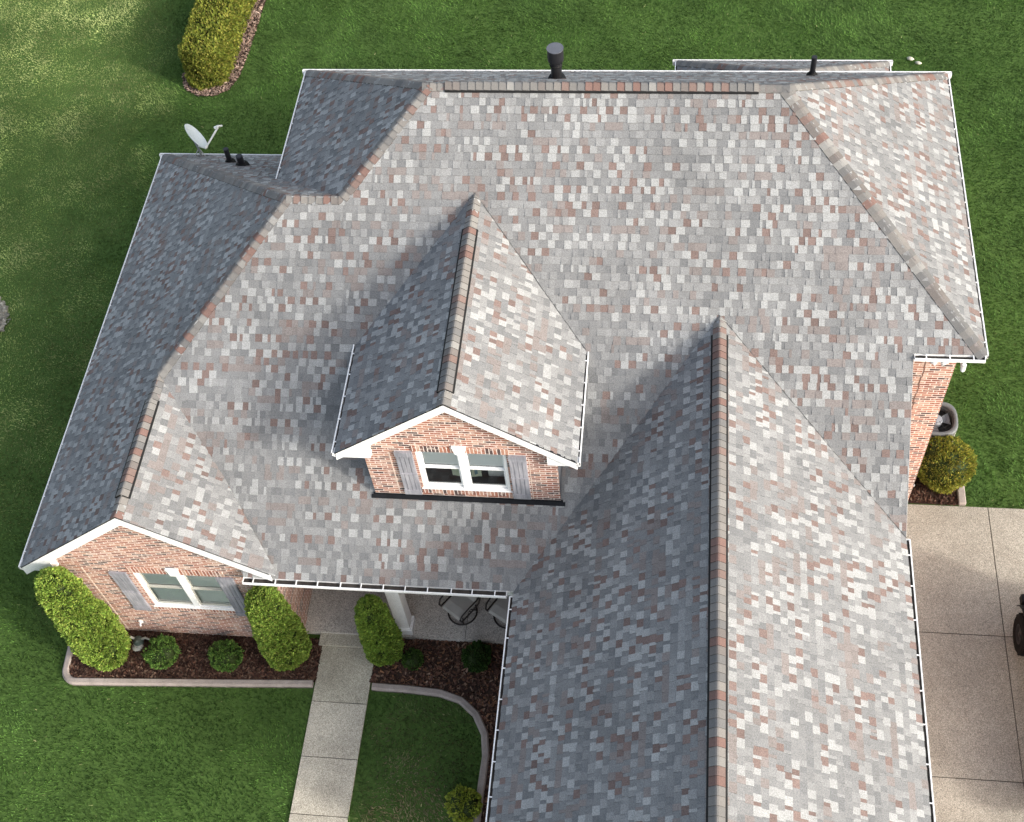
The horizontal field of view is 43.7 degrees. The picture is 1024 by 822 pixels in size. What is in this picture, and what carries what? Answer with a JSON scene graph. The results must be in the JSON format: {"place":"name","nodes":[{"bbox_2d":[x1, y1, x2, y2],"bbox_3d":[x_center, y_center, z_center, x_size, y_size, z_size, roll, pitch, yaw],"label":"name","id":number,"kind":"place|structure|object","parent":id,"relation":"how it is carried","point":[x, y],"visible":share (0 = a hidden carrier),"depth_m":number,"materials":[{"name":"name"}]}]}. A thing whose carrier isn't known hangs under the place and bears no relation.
{"place":"outdoors","nodes":[
{"label":"outdoors","id":0,"kind":"place"},
{"bbox_2d":[0,296,9,331],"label":"stone ring","id":1,"kind":"object","parent":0,"point":[4,314],"visible":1,"depth_m":32.40,"materials":[{"name":"grey stone"}]},
{"bbox_2d":[0,0,1023,821],"bbox_3d":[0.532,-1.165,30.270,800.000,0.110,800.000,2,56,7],"label":"lawn","id":2,"kind":"structure","parent":0,"point":[98,756],"depth_m":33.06,"materials":[{"name":"green plant"}]},
{"bbox_2d":[62,646,313,687],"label":"garden curb","id":3,"kind":"structure","parent":2,"relation":"on","point":[159,682],"depth_m":26.28,"materials":[{"name":"grey concrete"}]},
{"bbox_2d":[69,629,321,681],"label":"mulch","id":4,"kind":"object","parent":2,"relation":"on","point":[251,661],"visible":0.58,"depth_m":26.52,"materials":[{"name":"brown wood"}]},
{"bbox_2d":[33,565,131,671],"bbox_3d":[-8.551,4.078,25.345,1.156,3.733,1.149,2,56,7],"label":"arborvitae tree","id":5,"kind":"object","parent":4,"relation":"on","point":[89,627],"visible":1,"depth_m":24.96,"materials":[{"name":"green plant"}]},
{"bbox_2d":[130,636,149,650],"bbox_3d":[-7.870,4.883,26.820,0.659,0.219,0.336,2,56,7],"label":"garden ornament","id":6,"kind":"object","parent":4,"relation":"on","point":[138,641],"visible":0.89,"depth_m":26.80,"materials":[{"name":"stone"}]},
{"bbox_2d":[141,633,180,669],"bbox_3d":[-7.278,5.010,26.511,0.752,0.616,0.723,-32,59,-16],"label":"boxwood shrub","id":7,"kind":"object","parent":4,"relation":"on","point":[163,650],"visible":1,"depth_m":26.36,"materials":[{"name":"green plant"}]},
{"bbox_2d":[207,638,244,672],"bbox_3d":[-5.914,5.056,26.353,0.773,0.608,0.712,2,56,7],"label":"boxwood shrub","id":8,"kind":"object","parent":4,"relation":"on","point":[224,655],"visible":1,"depth_m":26.20,"materials":[{"name":"green plant"}]},
{"bbox_2d":[244,585,311,670],"bbox_3d":[-4.695,4.277,25.337,1.069,2.924,1.091,2,56,7],"label":"arborvitae tree","id":9,"kind":"object","parent":4,"relation":"on","point":[281,636],"visible":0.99,"depth_m":24.94,"materials":[{"name":"green plant"}]},
{"bbox_2d":[182,0,265,96],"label":"mulch","id":10,"kind":"object","parent":2,"relation":"on","point":[243,46],"visible":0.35,"depth_m":37.34,"materials":[{"name":"brown wood"}]},
{"bbox_2d":[177,0,256,90],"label":"clipped hedge","id":11,"kind":"object","parent":10,"relation":"on","point":[207,47],"visible":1,"depth_m":36.55,"materials":[{"name":"green plant"}]},
{"bbox_2d":[289,633,373,821],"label":"walkway","id":12,"kind":"structure","parent":2,"relation":"on","point":[324,786],"depth_m":25.46,"materials":[{"name":"grey concrete"}]},
{"bbox_2d":[305,588,505,643],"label":"porch floor","id":13,"kind":"structure","parent":2,"relation":"on","point":[331,611],"depth_m":26.67,"materials":[{"name":"grey concrete"}]},
{"bbox_2d":[438,595,480,625],"bbox_3d":[-1.009,3.833,26.221,0.662,1.058,0.858,34,65,25],"label":"patio chair","id":14,"kind":"object","parent":13,"relation":"on","point":[458,608],"visible":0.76,"depth_m":26.21,"materials":[{"name":"fabric"}]},
{"bbox_2d":[485,595,512,628],"bbox_3d":[-0.063,3.880,26.099,0.662,1.058,0.858,30,63,23],"label":"patio chair","id":15,"kind":"object","parent":13,"relation":"on","point":[499,609],"visible":0.38,"depth_m":26.09,"materials":[{"name":"fabric"}]},
{"bbox_2d":[372,683,489,821],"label":"garden curb","id":16,"kind":"structure","parent":2,"relation":"on","point":[468,707],"depth_m":25.52,"materials":[{"name":"grey concrete"}]},
{"bbox_2d":[369,638,503,821],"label":"mulch","id":17,"kind":"object","parent":2,"relation":"on","point":[436,673],"visible":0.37,"depth_m":25.95,"materials":[{"name":"brown wood"}]},
{"bbox_2d":[353,593,404,666],"bbox_3d":[-2.686,4.342,25.409,0.915,2.422,0.913,2,56,7],"label":"arborvitae tree","id":18,"kind":"object","parent":17,"relation":"on","point":[380,636],"visible":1,"depth_m":25.01,"materials":[{"name":"green plant"}]},
{"bbox_2d":[401,647,423,670],"bbox_3d":[-2.015,5.082,26.084,0.470,0.428,0.504,33,65,24],"label":"boxwood shrub","id":19,"kind":"object","parent":17,"relation":"on","point":[412,658],"visible":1,"depth_m":25.98,"materials":[{"name":"green plant"}]},
{"bbox_2d":[444,783,482,821],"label":"boxwood shrub","id":20,"kind":"object","parent":17,"relation":"on","point":[462,804],"visible":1,"depth_m":24.07,"materials":[{"name":"green plant"}]},
{"bbox_2d":[461,639,491,673],"bbox_3d":[-0.721,4.990,25.944,0.641,0.553,0.710,2,56,7],"label":"boxwood shrub","id":21,"kind":"object","parent":17,"relation":"on","point":[476,657],"visible":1,"depth_m":25.78,"materials":[{"name":"green plant"}]},
{"bbox_2d":[18,42,988,821],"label":"brick house","id":22,"kind":"structure","parent":2,"relation":"on","point":[682,348],"depth_m":22.92,"materials":[{"name":"brick"}]},
{"bbox_2d":[133,573,234,610],"bbox_3d":[-6.399,3.519,25.225,1.860,1.492,0.148,2,56,7],"label":"window","id":23,"kind":"structure","parent":22,"relation":"in","point":[196,592],"depth_m":25.45,"materials":[{"name":"white paint"}]},
{"bbox_2d":[184,124,222,155],"bbox_3d":[-7.204,-6.324,30.061,0.838,0.984,0.647,2,56,7],"label":"satellite dish","id":24,"kind":"object","parent":22,"relation":"on","point":[196,136],"visible":0.97,"depth_m":30.01,"materials":[{"name":"grey metal"}]},
{"bbox_2d":[415,452,512,492],"bbox_3d":[-0.854,1.035,22.764,1.670,1.262,0.148,2,56,7],"label":"window","id":25,"kind":"structure","parent":22,"relation":"in","point":[465,462],"depth_m":22.76,"materials":[{"name":"white paint"}]},
{"bbox_2d":[451,464,481,476],"bbox_3d":[-0.830,1.069,23.187,0.540,0.400,0.188,2,56,7],"label":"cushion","id":26,"kind":"object","parent":22,"relation":"on","point":[474,473],"visible":0.38,"depth_m":23.14,"materials":[{"name":"fabric"}]},
{"bbox_2d":[488,466,504,477],"bbox_3d":[-0.215,0.992,23.426,0.400,0.440,0.430,2,56,7],"label":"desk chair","id":27,"kind":"object","parent":22,"relation":"on","point":[491,473],"visible":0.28,"depth_m":23.28,"materials":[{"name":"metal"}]},
{"bbox_2d":[908,470,957,505],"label":"mulch","id":28,"kind":"object","parent":2,"relation":"on","point":[931,499],"visible":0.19,"depth_m":27.40,"materials":[{"name":"brown wood"}]},
{"bbox_2d":[930,402,957,445],"bbox_3d":[9.195,0.396,27.906,1.000,0.910,1.000,2,56,7],"label":"air conditioner","id":29,"kind":"object","parent":28,"relation":"on","point":[946,423],"visible":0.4,"depth_m":27.58,"materials":[{"name":"paint"}]},
{"bbox_2d":[917,434,977,494],"bbox_3d":[9.279,1.133,27.294,1.343,1.160,1.313,2,56,7],"label":"round bush","id":30,"kind":"object","parent":28,"relation":"on","point":[946,461],"visible":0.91,"depth_m":26.96,"materials":[{"name":"green plant"}]},
{"bbox_2d":[956,486,965,505],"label":"edging block","id":31,"kind":"structure","parent":2,"relation":"on","point":[961,497],"depth_m":27.28,"materials":[{"name":"beige concrete"}]},
{"bbox_2d":[906,504,1023,821],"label":"driveway","id":32,"kind":"structure","parent":0,"point":[968,566],"depth_m":25.35,"materials":[{"name":"beige concrete"}]},
{"bbox_2d":[1013,594,1023,655],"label":"parked car","id":33,"kind":"object","parent":32,"relation":"on","point":[1018,633],"visible":1,"depth_m":25.10,"materials":[{"name":"paint"}]}
]}

